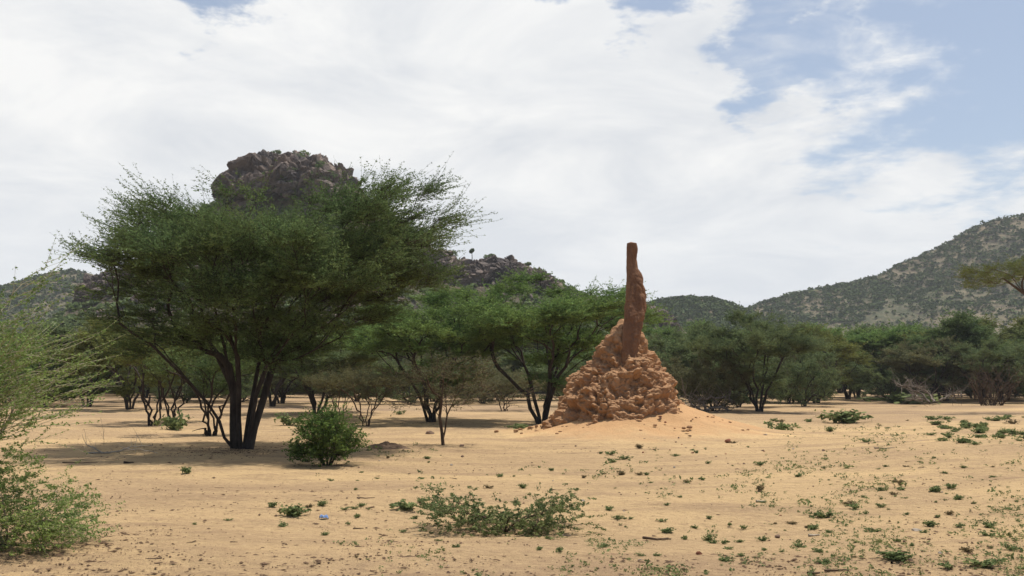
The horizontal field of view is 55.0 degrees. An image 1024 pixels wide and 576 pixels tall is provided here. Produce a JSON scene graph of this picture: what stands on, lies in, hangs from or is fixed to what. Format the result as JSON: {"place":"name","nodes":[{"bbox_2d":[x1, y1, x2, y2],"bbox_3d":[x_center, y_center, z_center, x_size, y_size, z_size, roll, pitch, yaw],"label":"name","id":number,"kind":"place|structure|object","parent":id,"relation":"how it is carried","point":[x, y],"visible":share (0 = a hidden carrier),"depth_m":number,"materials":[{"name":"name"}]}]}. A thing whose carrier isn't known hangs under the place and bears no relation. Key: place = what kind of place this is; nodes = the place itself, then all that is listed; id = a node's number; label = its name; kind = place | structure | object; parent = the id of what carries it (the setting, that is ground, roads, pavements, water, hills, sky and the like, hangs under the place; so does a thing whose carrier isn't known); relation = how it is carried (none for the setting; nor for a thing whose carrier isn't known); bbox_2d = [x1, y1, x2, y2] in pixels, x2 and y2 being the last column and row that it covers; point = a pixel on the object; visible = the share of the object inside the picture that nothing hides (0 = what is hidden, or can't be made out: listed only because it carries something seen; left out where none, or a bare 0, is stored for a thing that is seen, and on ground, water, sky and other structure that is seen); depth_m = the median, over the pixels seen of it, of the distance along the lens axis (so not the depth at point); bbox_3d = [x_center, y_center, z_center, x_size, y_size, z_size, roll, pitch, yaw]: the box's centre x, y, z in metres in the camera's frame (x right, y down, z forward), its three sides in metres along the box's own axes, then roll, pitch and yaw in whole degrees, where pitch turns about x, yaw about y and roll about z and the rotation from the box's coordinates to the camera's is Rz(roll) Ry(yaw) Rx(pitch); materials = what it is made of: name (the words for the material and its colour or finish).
{"place":"outdoors","nodes":[
{"label":"outdoors","id":0,"kind":"place"},
{"bbox_2d":[0,270,92,333],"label":"scrub hill","id":1,"kind":"structure","parent":0,"point":[62,296],"depth_m":573.10,"materials":[{"name":"soil"}]},
{"bbox_2d":[0,268,98,341],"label":"hillside scrub","id":2,"kind":"object","parent":1,"relation":"on","point":[37,298],"visible":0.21,"depth_m":575.71,"materials":[{"name":"green plant"}]},
{"bbox_2d":[46,191,754,393],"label":"rocky hill","id":3,"kind":"structure","parent":0,"point":[273,200],"depth_m":222.97,"materials":[{"name":"stone"}]},
{"bbox_2d":[70,268,136,308],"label":"rock outcrop","id":4,"kind":"object","parent":3,"relation":"on","point":[87,282],"visible":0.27,"depth_m":227.10,"materials":[{"name":"stone"}]},
{"bbox_2d":[210,149,364,199],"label":"rock outcrop","id":5,"kind":"object","parent":3,"relation":"on","point":[249,167],"visible":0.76,"depth_m":224.66,"materials":[{"name":"stone"}]},
{"bbox_2d":[319,164,335,170],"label":"boulder","id":6,"kind":"object","parent":5,"relation":"on","point":[329,167],"visible":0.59,"depth_m":228.73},
{"bbox_2d":[45,193,685,339],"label":"hillside scrub","id":7,"kind":"object","parent":3,"relation":"on","point":[58,317],"visible":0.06,"depth_m":215.53,"materials":[{"name":"green plant"}]},
{"bbox_2d":[423,244,564,290],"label":"rock outcrop","id":8,"kind":"object","parent":3,"relation":"on","point":[490,276],"visible":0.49,"depth_m":227.73,"materials":[{"name":"stone"}]},
{"bbox_2d":[646,301,686,333],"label":"rock outcrop","id":9,"kind":"object","parent":3,"relation":"on","point":[675,323],"visible":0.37,"depth_m":227.00,"materials":[{"name":"stone"}]},
{"bbox_2d":[0,389,1023,575],"bbox_3d":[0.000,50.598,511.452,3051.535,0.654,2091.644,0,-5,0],"label":"ground","id":10,"kind":"structure","parent":0,"point":[247,478],"depth_m":18.36,"materials":[{"name":"sand"}]},
{"bbox_2d":[0,321,50,386],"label":"acacia tree","id":11,"kind":"object","parent":10,"relation":"on","point":[29,334],"visible":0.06,"depth_m":124.84,"materials":[{"name":"green plant"}]},
{"bbox_2d":[0,336,121,406],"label":"acacia tree","id":12,"kind":"object","parent":10,"relation":"on","point":[65,389],"visible":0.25,"depth_m":79.14,"materials":[{"name":"green plant"}]},
{"bbox_2d":[0,234,124,454],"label":"thorn bush","id":13,"kind":"object","parent":10,"relation":"on","point":[18,354],"visible":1,"depth_m":12.04,"materials":[{"name":"green plant"}]},
{"bbox_2d":[0,437,124,557],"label":"thorn bush","id":14,"kind":"object","parent":10,"relation":"on","point":[48,530],"visible":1,"depth_m":11.96,"materials":[{"name":"green plant"}]},
{"bbox_2d":[16,321,131,406],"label":"acacia tree","id":15,"kind":"object","parent":10,"relation":"on","point":[62,330],"visible":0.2,"depth_m":79.38,"materials":[{"name":"green plant"}]},
{"bbox_2d":[82,428,156,453],"bbox_3d":[-10.569,4.099,26.578,2.226,0.786,0.885,0,-5,0],"label":"fallen branch","id":16,"kind":"object","parent":10,"relation":"on","point":[101,452],"visible":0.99,"depth_m":26.63,"materials":[{"name":"brown wood"}]},
{"bbox_2d":[85,348,166,401],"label":"acacia tree","id":17,"kind":"object","parent":10,"relation":"on","point":[124,369],"visible":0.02,"depth_m":99.78,"materials":[{"name":"green plant"}]},
{"bbox_2d":[84,320,185,397],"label":"acacia tree","id":18,"kind":"object","parent":10,"relation":"on","point":[146,395],"visible":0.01,"depth_m":125.33,"materials":[{"name":"green plant"}]},
{"bbox_2d":[46,312,227,409],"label":"acacia tree","id":19,"kind":"object","parent":10,"relation":"on","point":[126,392],"visible":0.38,"depth_m":67.68,"materials":[{"name":"green plant"}]},
{"bbox_2d":[94,321,206,425],"bbox_3d":[-16.858,4.106,46.760,5.834,5.172,5.106,-5,-8,44],"label":"acacia tree","id":20,"kind":"object","parent":10,"relation":"on","point":[157,379],"visible":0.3,"depth_m":46.30,"materials":[{"name":"green plant"}]},
{"bbox_2d":[114,376,191,394],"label":"acacia tree","id":21,"kind":"object","parent":10,"relation":"on","point":[175,389],"visible":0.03,"depth_m":142.18,"materials":[{"name":"green plant"}]},
{"bbox_2d":[153,409,193,430],"bbox_3d":[-14.425,5.664,41.985,1.778,0.961,1.282,-2,-6,18],"label":"shrub","id":22,"kind":"object","parent":10,"relation":"on","point":[176,423],"visible":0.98,"depth_m":41.84,"materials":[{"name":"green plant"}]},
{"bbox_2d":[125,339,222,417],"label":"acacia tree","id":23,"kind":"object","parent":10,"relation":"on","point":[175,397],"visible":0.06,"depth_m":49.82,"materials":[{"name":"green plant"}]},
{"bbox_2d":[144,368,222,402],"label":"acacia tree","id":24,"kind":"object","parent":10,"relation":"on","point":[187,398],"visible":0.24,"depth_m":94.72,"materials":[{"name":"green plant"}]},
{"bbox_2d":[142,332,275,435],"bbox_3d":[-11.666,3.684,38.135,5.190,4.343,4.543,2,-6,-19],"label":"acacia tree","id":25,"kind":"object","parent":10,"relation":"on","point":[205,369],"visible":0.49,"depth_m":37.65,"materials":[{"name":"green plant"}]},
{"bbox_2d":[172,368,298,401],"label":"acacia tree","id":26,"kind":"object","parent":10,"relation":"on","point":[244,395],"visible":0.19,"depth_m":95.32,"materials":[{"name":"green plant"}]},
{"bbox_2d":[188,320,342,406],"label":"acacia tree","id":27,"kind":"object","parent":10,"relation":"on","point":[275,392],"visible":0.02,"depth_m":78.26,"materials":[{"name":"green plant"}]},
{"bbox_2d":[45,151,502,448],"bbox_3d":[-6.992,0.228,29.588,13.406,9.273,12.406,0,-5,0],"label":"acacia tree","id":28,"kind":"object","parent":10,"relation":"on","point":[374,257],"visible":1,"depth_m":27.40,"materials":[{"name":"green plant"}]},
{"bbox_2d":[274,411,303,425],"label":"shrub","id":29,"kind":"object","parent":10,"relation":"on","point":[286,420],"visible":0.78,"depth_m":46.93,"materials":[{"name":"green plant"}]},
{"bbox_2d":[245,363,334,403],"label":"acacia tree","id":30,"kind":"object","parent":10,"relation":"on","point":[288,390],"visible":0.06,"depth_m":89.55,"materials":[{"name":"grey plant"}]},
{"bbox_2d":[276,503,311,516],"bbox_3d":[-3.468,3.496,15.469,0.587,0.236,0.429,-1,-6,10],"label":"weed","id":31,"kind":"object","parent":10,"relation":"on","point":[295,511],"visible":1,"depth_m":15.39,"materials":[{"name":"green plant"}]},
{"bbox_2d":[243,337,349,396],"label":"acacia tree","id":32,"kind":"object","parent":10,"relation":"on","point":[297,382],"depth_m":126.19,"materials":[{"name":"green plant"}]},
{"bbox_2d":[240,330,396,413],"bbox_3d":[-11.888,5.045,59.797,11.017,5.404,12.600,3,-6,-26],"label":"acacia tree","id":33,"kind":"object","parent":10,"relation":"on","point":[358,359],"visible":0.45,"depth_m":58.93,"materials":[{"name":"green plant"}]},
{"bbox_2d":[281,398,376,466],"bbox_3d":[-4.394,3.471,23.813,2.480,1.697,2.369,-2,-6,19],"label":"green bush","id":34,"kind":"object","parent":10,"relation":"on","point":[325,431],"visible":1,"depth_m":23.49,"materials":[{"name":"green plant"}]},
{"bbox_2d":[299,366,377,419],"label":"acacia tree","id":35,"kind":"object","parent":10,"relation":"on","point":[307,383],"visible":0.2,"depth_m":51.80,"materials":[{"name":"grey plant"}]},
{"bbox_2d":[322,359,397,401],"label":"acacia tree","id":36,"kind":"object","parent":10,"relation":"on","point":[352,395],"visible":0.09,"depth_m":100.10,"materials":[{"name":"green plant"}]},
{"bbox_2d":[306,360,432,425],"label":"acacia tree","id":37,"kind":"object","parent":10,"relation":"on","point":[367,378],"visible":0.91,"depth_m":45.78,"materials":[{"name":"green plant"}]},
{"bbox_2d":[365,441,410,449],"bbox_3d":[-3.824,4.778,29.908,1.508,0.240,0.999,0,-5,0],"label":"earth heap","id":38,"kind":"object","parent":10,"relation":"on","point":[386,445],"visible":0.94,"depth_m":29.74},
{"bbox_2d":[388,499,417,510],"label":"weed","id":39,"kind":"object","parent":10,"relation":"on","point":[405,505],"visible":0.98,"depth_m":16.03,"materials":[{"name":"green plant"}]},
{"bbox_2d":[360,356,470,403],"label":"acacia tree","id":40,"kind":"object","parent":10,"relation":"on","point":[393,362],"visible":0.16,"depth_m":89.20,"materials":[{"name":"green plant"}]},
{"bbox_2d":[378,336,465,393],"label":"acacia tree","id":41,"kind":"object","parent":10,"relation":"on","point":[409,361],"visible":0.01,"depth_m":131.31,"materials":[{"name":"green plant"}]},
{"bbox_2d":[322,282,539,421],"bbox_3d":[-3.726,3.365,51.605,12.349,7.568,13.252,4,-7,-36],"label":"acacia tree","id":42,"kind":"object","parent":10,"relation":"on","point":[370,344],"visible":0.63,"depth_m":49.16,"materials":[{"name":"green plant"}]},
{"bbox_2d":[400,353,474,401],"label":"acacia tree","id":43,"kind":"object","parent":10,"relation":"on","point":[407,364],"visible":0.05,"depth_m":100.52,"materials":[{"name":"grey plant"}]},
{"bbox_2d":[380,333,498,396],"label":"acacia tree","id":44,"kind":"object","parent":10,"relation":"on","point":[403,359],"visible":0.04,"depth_m":122.63,"materials":[{"name":"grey plant"}]},
{"bbox_2d":[354,347,547,444],"bbox_3d":[-1.869,3.442,31.330,6.080,3.259,4.334,0,-5,0],"label":"sapling","id":45,"kind":"object","parent":10,"relation":"on","point":[443,387],"visible":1,"depth_m":31.68,"materials":[{"name":"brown plant"}]},
{"bbox_2d":[429,357,525,403],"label":"acacia tree","id":46,"kind":"object","parent":10,"relation":"on","point":[496,391],"visible":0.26,"depth_m":91.31,"materials":[{"name":"green plant"}]},
{"bbox_2d":[438,333,545,396],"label":"acacia tree","id":47,"kind":"object","parent":10,"relation":"on","point":[529,347],"visible":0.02,"depth_m":134.10,"materials":[{"name":"green plant"}]},
{"bbox_2d":[439,351,566,399],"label":"acacia tree","id":48,"kind":"object","parent":10,"relation":"on","point":[506,362],"visible":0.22,"depth_m":101.17,"materials":[{"name":"green plant"}]},
{"bbox_2d":[464,370,544,410],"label":"acacia tree","id":49,"kind":"object","parent":10,"relation":"on","point":[507,382],"visible":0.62,"depth_m":66.30,"materials":[{"name":"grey plant"}]},
{"bbox_2d":[408,470,606,539],"bbox_3d":[-0.061,3.265,14.519,2.920,1.114,2.015,0,-5,0],"label":"shrub","id":50,"kind":"object","parent":10,"relation":"on","point":[473,519],"visible":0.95,"depth_m":14.41,"materials":[{"name":"green plant"}]},
{"bbox_2d":[0,411,1023,575],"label":"ground litter","id":51,"kind":"object","parent":10,"relation":"on","point":[402,556],"visible":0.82,"depth_m":11.72,"materials":[{"name":"plant"}]},
{"bbox_2d":[489,330,544,394],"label":"acacia tree","id":52,"kind":"object","parent":10,"relation":"on","point":[503,350],"visible":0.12,"depth_m":135.46,"materials":[{"name":"green plant"}]},
{"bbox_2d":[429,265,674,423],"bbox_3d":[1.545,2.933,49.635,12.541,8.136,14.343,2,-6,-23],"label":"acacia tree","id":53,"kind":"object","parent":10,"relation":"on","point":[573,311],"visible":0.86,"depth_m":47.83,"materials":[{"name":"green plant"}]},
{"bbox_2d":[538,370,571,396],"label":"acacia tree","id":54,"kind":"object","parent":10,"relation":"on","point":[562,387],"visible":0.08,"depth_m":53.22,"materials":[{"name":"green plant"}]},
{"bbox_2d":[519,347,592,400],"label":"acacia tree","id":55,"kind":"object","parent":10,"relation":"on","point":[543,369],"visible":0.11,"depth_m":76.86,"materials":[{"name":"green plant"}]},
{"bbox_2d":[527,328,584,369],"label":"acacia tree","id":56,"kind":"object","parent":10,"relation":"on","point":[543,352],"visible":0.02,"depth_m":120.90,"materials":[{"name":"green plant"}]},
{"bbox_2d":[519,347,595,369],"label":"acacia tree","id":57,"kind":"object","parent":10,"relation":"on","point":[570,356],"visible":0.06,"depth_m":102.50,"materials":[{"name":"green plant"}]},
{"bbox_2d":[489,242,804,442],"bbox_3d":[5.433,2.094,38.740,13.594,7.898,12.425,0,-5,0],"label":"termite mound","id":58,"kind":"object","parent":10,"relation":"on","point":[621,385],"visible":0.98,"depth_m":36.88,"materials":[{"name":"soil"}]},
{"bbox_2d":[504,423,529,428],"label":"weed","id":59,"kind":"object","parent":58,"relation":"on","point":[517,425],"visible":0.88,"depth_m":39.62,"materials":[{"name":"green plant"}]},
{"bbox_2d":[590,315,734,393],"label":"acacia tree","id":60,"kind":"object","parent":10,"relation":"on","point":[672,349],"visible":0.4,"depth_m":77.39,"materials":[{"name":"green plant"}]},
{"bbox_2d":[313,423,1023,575],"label":"tiny seedlings","id":61,"kind":"object","parent":10,"relation":"on","point":[877,541],"visible":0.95,"depth_m":13.85,"materials":[{"name":"green plant"}]},
{"bbox_2d":[658,355,717,402],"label":"acacia tree","id":62,"kind":"object","parent":10,"relation":"on","point":[681,372],"visible":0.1,"depth_m":69.50,"materials":[{"name":"green plant"}]},
{"bbox_2d":[643,318,737,396],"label":"acacia tree","id":63,"kind":"object","parent":10,"relation":"on","point":[666,331],"visible":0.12,"depth_m":130.96,"materials":[{"name":"green plant"}]},
{"bbox_2d":[680,376,737,412],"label":"dead tree","id":64,"kind":"object","parent":10,"relation":"on","point":[700,399],"visible":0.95,"depth_m":63.34,"materials":[{"name":"brown wood"}]},
{"bbox_2d":[660,348,758,410],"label":"acacia tree","id":65,"kind":"object","parent":10,"relation":"on","point":[690,378],"visible":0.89,"depth_m":65.10,"materials":[{"name":"green plant"}]},
{"bbox_2d":[701,532,717,540],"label":"weed","id":66,"kind":"object","parent":10,"relation":"on","point":[708,536],"visible":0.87,"depth_m":13.59,"materials":[{"name":"green plant"}]},
{"bbox_2d":[687,354,789,406],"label":"acacia tree","id":67,"kind":"object","parent":10,"relation":"on","point":[781,383],"visible":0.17,"depth_m":74.45,"materials":[{"name":"green plant"}]},
{"bbox_2d":[680,301,833,411],"bbox_3d":[16.419,4.611,65.264,9.524,7.448,10.220,-3,-6,33],"label":"acacia tree","id":68,"kind":"object","parent":10,"relation":"on","point":[722,342],"visible":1,"depth_m":64.26,"materials":[{"name":"green plant"}]},
{"bbox_2d":[719,328,811,396],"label":"acacia tree","id":69,"kind":"object","parent":10,"relation":"on","point":[755,353],"visible":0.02,"depth_m":96.87,"materials":[{"name":"green plant"}]},
{"bbox_2d":[763,421,800,430],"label":"weed","id":70,"kind":"object","parent":10,"relation":"on","point":[781,426],"visible":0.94,"depth_m":40.41,"materials":[{"name":"green plant"}]},
{"bbox_2d":[741,354,846,403],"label":"acacia tree","id":71,"kind":"object","parent":10,"relation":"on","point":[812,391],"visible":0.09,"depth_m":91.07,"materials":[{"name":"green plant"}]},
{"bbox_2d":[762,342,845,406],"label":"acacia tree","id":72,"kind":"object","parent":10,"relation":"on","point":[797,370],"visible":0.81,"depth_m":77.24,"materials":[{"name":"green plant"}]},
{"bbox_2d":[806,507,840,517],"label":"weed","id":73,"kind":"object","parent":10,"relation":"on","point":[820,514],"visible":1,"depth_m":15.44,"materials":[{"name":"green plant"}]},
{"bbox_2d":[769,323,878,402],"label":"acacia tree","id":74,"kind":"object","parent":10,"relation":"on","point":[843,349],"visible":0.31,"depth_m":94.19,"materials":[{"name":"green plant"}]},
{"bbox_2d":[814,409,873,422],"bbox_3d":[16.454,6.406,49.200,2.972,0.812,2.182,-4,-7,35],"label":"weed","id":75,"kind":"object","parent":10,"relation":"on","point":[850,416],"visible":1,"depth_m":48.79,"materials":[{"name":"green plant"}]},
{"bbox_2d":[798,318,923,398],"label":"acacia tree","id":76,"kind":"object","parent":10,"relation":"on","point":[878,338],"visible":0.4,"depth_m":105.59,"materials":[{"name":"green plant"}]},
{"bbox_2d":[838,324,889,397],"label":"acacia tree","id":77,"kind":"object","parent":10,"relation":"on","point":[858,392],"visible":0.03,"depth_m":123.53,"materials":[{"name":"green plant"}]},
{"bbox_2d":[843,322,926,393],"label":"acacia tree","id":78,"kind":"object","parent":10,"relation":"on","point":[867,331],"visible":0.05,"depth_m":114.66,"materials":[{"name":"green plant"}]},
{"bbox_2d":[839,352,951,400],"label":"acacia tree","id":79,"kind":"object","parent":10,"relation":"on","point":[868,374],"visible":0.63,"depth_m":101.54,"materials":[{"name":"green plant"}]},
{"bbox_2d":[872,547,920,560],"bbox_3d":[4.447,3.113,11.464,0.483,0.166,0.409,0,-5,-5],"label":"weed","id":80,"kind":"object","parent":10,"relation":"on","point":[897,555],"visible":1,"depth_m":11.40,"materials":[{"name":"green plant"}]},
{"bbox_2d":[857,392,946,403],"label":"shrub","id":81,"kind":"object","parent":10,"relation":"on","point":[896,400],"visible":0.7,"depth_m":92.92,"materials":[{"name":"green plant"}]},
{"bbox_2d":[862,351,979,396],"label":"acacia tree","id":82,"kind":"object","parent":10,"relation":"on","point":[970,390],"visible":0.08,"depth_m":108.20,"materials":[{"name":"green plant"}]},
{"bbox_2d":[891,371,968,406],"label":"dead tree","id":83,"kind":"object","parent":10,"relation":"on","point":[917,398],"visible":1,"depth_m":80.23,"materials":[{"name":"brown wood"}]},
{"bbox_2d":[871,335,989,402],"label":"acacia tree","id":84,"kind":"object","parent":10,"relation":"on","point":[919,358],"visible":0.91,"depth_m":95.09,"materials":[{"name":"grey plant"}]},
{"bbox_2d":[921,519,939,526],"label":"weed","id":85,"kind":"object","parent":10,"relation":"on","point":[930,523],"visible":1,"depth_m":14.51,"materials":[{"name":"green plant"}]},
{"bbox_2d":[935,560,953,569],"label":"weed","id":86,"kind":"object","parent":10,"relation":"on","point":[947,565],"visible":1,"depth_m":10.95,"materials":[{"name":"green plant"}]},
{"bbox_2d":[870,305,1023,400],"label":"acacia tree","id":87,"kind":"object","parent":10,"relation":"on","point":[964,327],"visible":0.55,"depth_m":99.45,"materials":[{"name":"green plant"}]},
{"bbox_2d":[894,309,1023,400],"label":"acacia tree","id":88,"kind":"object","parent":10,"relation":"on","point":[1012,331],"visible":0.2,"depth_m":105.25,"materials":[{"name":"green plant"}]},
{"bbox_2d":[926,336,1023,401],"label":"acacia tree","id":89,"kind":"object","parent":10,"relation":"on","point":[986,354],"visible":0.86,"depth_m":92.29,"materials":[{"name":"green plant"}]},
{"bbox_2d":[934,363,1019,398],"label":"acacia tree","id":90,"kind":"object","parent":10,"relation":"on","point":[969,394],"visible":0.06,"depth_m":114.15,"materials":[{"name":"green plant"}]},
{"bbox_2d":[957,556,1008,567],"bbox_3d":[5.312,3.079,11.032,0.532,0.125,0.398,-1,-6,14],"label":"weed","id":91,"kind":"object","parent":10,"relation":"on","point":[985,563],"visible":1,"depth_m":11.02,"materials":[{"name":"green plant"}]},
{"bbox_2d":[951,251,1023,294],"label":"acacia tree","id":92,"kind":"object","parent":10,"relation":"on","point":[1010,266],"visible":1,"depth_m":62.43,"materials":[{"name":"green plant"}]},
{"bbox_2d":[982,520,996,527],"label":"weed","id":93,"kind":"object","parent":10,"relation":"on","point":[988,524],"visible":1,"depth_m":14.31,"materials":[{"name":"green plant"}]},
{"bbox_2d":[961,356,1023,405],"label":"dry shrub","id":94,"kind":"object","parent":10,"relation":"on","point":[986,394],"visible":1,"depth_m":82.23,"materials":[{"name":"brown plant"}]},
{"bbox_2d":[965,357,1023,398],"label":"acacia tree","id":95,"kind":"object","parent":10,"relation":"on","point":[1017,395],"visible":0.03,"depth_m":110.74,"materials":[{"name":"green plant"}]},
{"bbox_2d":[993,320,1023,385],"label":"acacia tree","id":96,"kind":"object","parent":10,"relation":"on","point":[1005,380],"visible":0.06,"depth_m":102.26,"materials":[{"name":"green plant"}]},
{"bbox_2d":[999,541,1020,550],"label":"weed","id":97,"kind":"object","parent":10,"relation":"on","point":[1007,547],"visible":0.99,"depth_m":12.09,"materials":[{"name":"green plant"}]},
{"bbox_2d":[997,329,1023,394],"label":"acacia tree","id":98,"kind":"object","parent":10,"relation":"on","point":[1019,348],"visible":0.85,"depth_m":90.06,"materials":[{"name":"green plant"}]},
{"bbox_2d":[0,0,1023,306],"label":"sky","id":99,"kind":"structure","parent":0,"point":[749,152],"materials":[{"name":"white"}]},
{"bbox_2d":[658,297,731,324],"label":"scrub hill","id":100,"kind":"structure","parent":0,"point":[695,311],"depth_m":491.59,"materials":[{"name":"soil"}]},
{"bbox_2d":[647,294,789,340],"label":"hillside scrub","id":101,"kind":"object","parent":100,"relation":"on","point":[719,306],"visible":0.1,"depth_m":498.69,"materials":[{"name":"green plant"}]},
{"bbox_2d":[753,216,1023,334],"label":"scrub hill","id":102,"kind":"structure","parent":0,"point":[881,315],"depth_m":579.53,"materials":[{"name":"soil"}]},
{"bbox_2d":[747,213,1023,332],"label":"hillside scrub","id":103,"kind":"object","parent":102,"relation":"on","point":[878,290],"visible":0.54,"depth_m":599.61,"materials":[{"name":"green plant"}]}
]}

